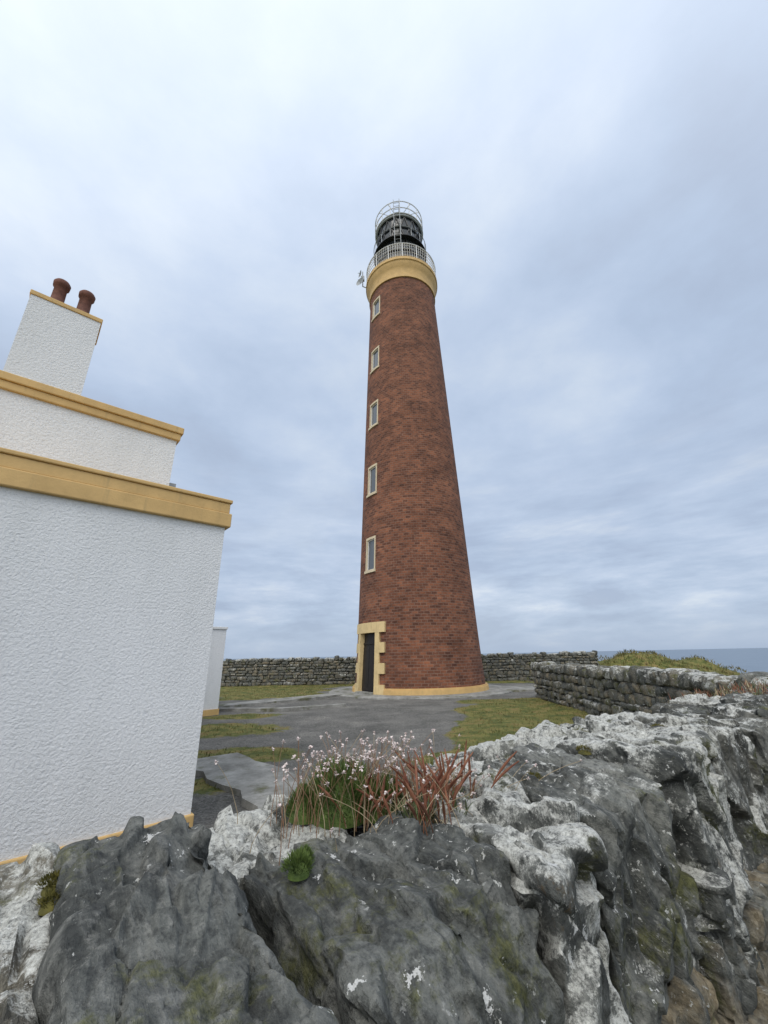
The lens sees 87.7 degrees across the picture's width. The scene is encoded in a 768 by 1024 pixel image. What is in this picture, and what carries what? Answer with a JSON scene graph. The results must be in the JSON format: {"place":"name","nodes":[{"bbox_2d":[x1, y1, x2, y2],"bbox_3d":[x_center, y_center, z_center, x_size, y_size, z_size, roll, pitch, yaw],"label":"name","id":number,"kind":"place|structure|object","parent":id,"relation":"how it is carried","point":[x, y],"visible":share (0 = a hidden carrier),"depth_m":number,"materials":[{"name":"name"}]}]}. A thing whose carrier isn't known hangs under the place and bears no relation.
{"place":"outdoors","nodes":[
{"label":"outdoors","id":0,"kind":"place"},
{"bbox_2d":[195,686,535,810],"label":"concrete path","id":1,"kind":"structure","parent":0,"point":[251,782],"depth_m":6.02,"materials":[{"name":"grey concrete"}]},
{"bbox_2d":[0,0,767,658],"label":"sky","id":2,"kind":"structure","parent":0,"point":[587,180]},
{"bbox_2d":[191,653,740,828],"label":"ground","id":3,"kind":"structure","parent":0,"point":[420,719],"depth_m":10.08,"materials":[{"name":"grey asphalt"}]},
{"bbox_2d":[0,370,232,864],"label":"ochre cornices and plinth","id":4,"kind":"object","parent":3,"relation":"on","point":[34,473],"visible":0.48,"depth_m":4.55,"materials":[{"name":"paint"}]},
{"bbox_2d":[3,294,100,394],"bbox_3d":[-4.637,-2.163,5.616,0.790,1.340,0.570,16,-26,-39],"label":"chimney stack","id":5,"kind":"object","parent":4,"relation":"on","point":[53,344],"visible":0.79,"depth_m":5.41,"materials":[{"name":"white paint"}]},
{"bbox_2d":[29,289,102,344],"bbox_3d":[-4.651,-2.817,5.850,0.820,0.070,0.600,16,-26,-39],"label":"chimney cope","id":6,"kind":"object","parent":5,"relation":"on","point":[62,304],"visible":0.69,"depth_m":5.64,"materials":[{"name":"paint"}]},
{"bbox_2d":[50,278,95,312],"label":"chimney pots","id":7,"kind":"object","parent":6,"relation":"on","point":[62,289],"visible":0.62,"depth_m":5.85,"materials":[{"name":"ceramic"}]},
{"bbox_2d":[0,389,224,861],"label":"roughcast walls","id":8,"kind":"structure","parent":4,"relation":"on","point":[107,613],"depth_m":3.97,"materials":[{"name":"white paint"}]},
{"bbox_2d":[202,709,218,716],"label":"wing plinth","id":9,"kind":"structure","parent":3,"relation":"on","point":[211,712],"depth_m":12.45,"materials":[{"name":"yellow paint"}]},
{"bbox_2d":[203,629,226,709],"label":"wing walls","id":10,"kind":"structure","parent":3,"relation":"on","point":[213,682],"depth_m":12.88,"materials":[{"name":"white paint"}]},
{"bbox_2d":[213,627,227,628],"bbox_3d":[-8.285,4.197,14.081,3.660,0.080,5.050,16,-26,-39],"label":"wing cope","id":11,"kind":"object","parent":10,"relation":"on","point":[220,627],"visible":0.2,"depth_m":13.30,"materials":[{"name":"white paint"}]},
{"bbox_2d":[0,679,767,1023],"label":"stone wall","id":12,"kind":"structure","parent":3,"relation":"on","point":[618,875],"depth_m":0.92,"materials":[{"name":"grey stone"}]},
{"bbox_2d":[34,868,60,915],"bbox_3d":[-0.661,0.759,0.809,0.071,0.042,0.137,15,-25,-38],"label":"moss clump","id":13,"kind":"object","parent":12,"relation":"on","point":[49,889],"visible":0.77,"depth_m":0.79,"materials":[{"name":"green plant"}]},
{"bbox_2d":[280,843,315,881],"bbox_3d":[-0.203,0.836,0.968,0.089,0.057,0.120,-1,-20,0],"label":"thrift cushion","id":14,"kind":"object","parent":12,"relation":"on","point":[298,862],"visible":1,"depth_m":0.94,"materials":[{"name":"green plant"}]},
{"bbox_2d":[215,729,581,865],"bbox_3d":[0.056,0.872,1.340,1.087,0.249,0.670,12,-24,-33],"label":"sea thrift plant","id":15,"kind":"object","parent":12,"relation":"on","point":[339,795],"visible":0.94,"depth_m":1.26,"materials":[{"name":"green plant"}]},
{"bbox_2d":[526,771,541,779],"bbox_3d":[0.534,0.949,1.443,0.072,0.035,0.099,-1,-20,0],"label":"moss clump","id":16,"kind":"object","parent":12,"relation":"on","point":[532,773],"visible":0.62,"depth_m":1.43,"materials":[{"name":"green plant"}]},
{"bbox_2d":[576,744,592,754],"bbox_3d":[0.872,1.040,1.763,0.084,0.037,0.109,-1,-20,0],"label":"moss clump","id":17,"kind":"object","parent":12,"relation":"on","point":[582,752],"visible":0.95,"depth_m":1.73,"materials":[{"name":"green plant"}]},
{"bbox_2d":[650,723,667,726],"bbox_3d":[1.387,1.093,2.036,0.093,0.040,0.125,-1,-20,0],"label":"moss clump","id":18,"kind":"object","parent":12,"relation":"on","point":[655,724],"visible":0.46,"depth_m":2.03,"materials":[{"name":"green plant"}]},
{"bbox_2d":[669,677,767,700],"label":"dry heather clump","id":19,"kind":"object","parent":12,"relation":"on","point":[753,688],"visible":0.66,"depth_m":4.08,"materials":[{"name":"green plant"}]},
{"bbox_2d":[220,650,598,686],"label":"boundary wall","id":20,"kind":"structure","parent":3,"relation":"on","point":[508,666],"depth_m":25.14,"materials":[{"name":"grey stone"}]},
{"bbox_2d":[352,201,488,694],"bbox_3d":[1.435,-6.958,25.317,6.658,33.410,6.660,-1,-20,0],"label":"lighthouse","id":21,"kind":"object","parent":3,"relation":"on","point":[417,631],"visible":0.99,"depth_m":20.52,"materials":[{"name":"red brick"}]},
{"bbox_2d":[354,621,385,694],"bbox_3d":[-0.570,6.756,18.551,1.754,3.110,2.059,-1,-20,0],"label":"tower doorway","id":22,"kind":"structure","parent":21,"relation":"in","point":[369,668],"depth_m":18.39,"materials":[{"name":"paint"}]},
{"bbox_2d":[364,296,379,573],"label":"tower windows","id":23,"kind":"structure","parent":21,"relation":"in","point":[372,470],"depth_m":22.05,"materials":[{"name":"beige paint"}]},
{"bbox_2d":[329,684,512,699],"bbox_3d":[1.765,8.832,19.662,8.920,0.260,8.920,-1,-20,0],"label":"concrete apron","id":24,"kind":"object","parent":3,"relation":"on","point":[493,690],"visible":0.34,"depth_m":16.53,"materials":[{"name":"grey concrete"}]},
{"bbox_2d":[530,661,767,715],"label":"boundary wall","id":25,"kind":"structure","parent":3,"relation":"on","point":[596,690],"depth_m":9.73,"materials":[{"name":"grey stone"}]},
{"bbox_2d":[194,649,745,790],"bbox_3d":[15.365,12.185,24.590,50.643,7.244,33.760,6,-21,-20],"label":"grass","id":26,"kind":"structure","parent":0,"point":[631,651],"depth_m":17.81,"materials":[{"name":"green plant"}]},
{"bbox_2d":[223,648,767,672],"bbox_3d":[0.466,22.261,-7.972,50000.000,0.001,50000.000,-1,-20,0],"label":"sea","id":27,"kind":"structure","parent":0,"point":[751,659],"depth_m":1469.21,"materials":[{"name":"liquid"}]}
]}

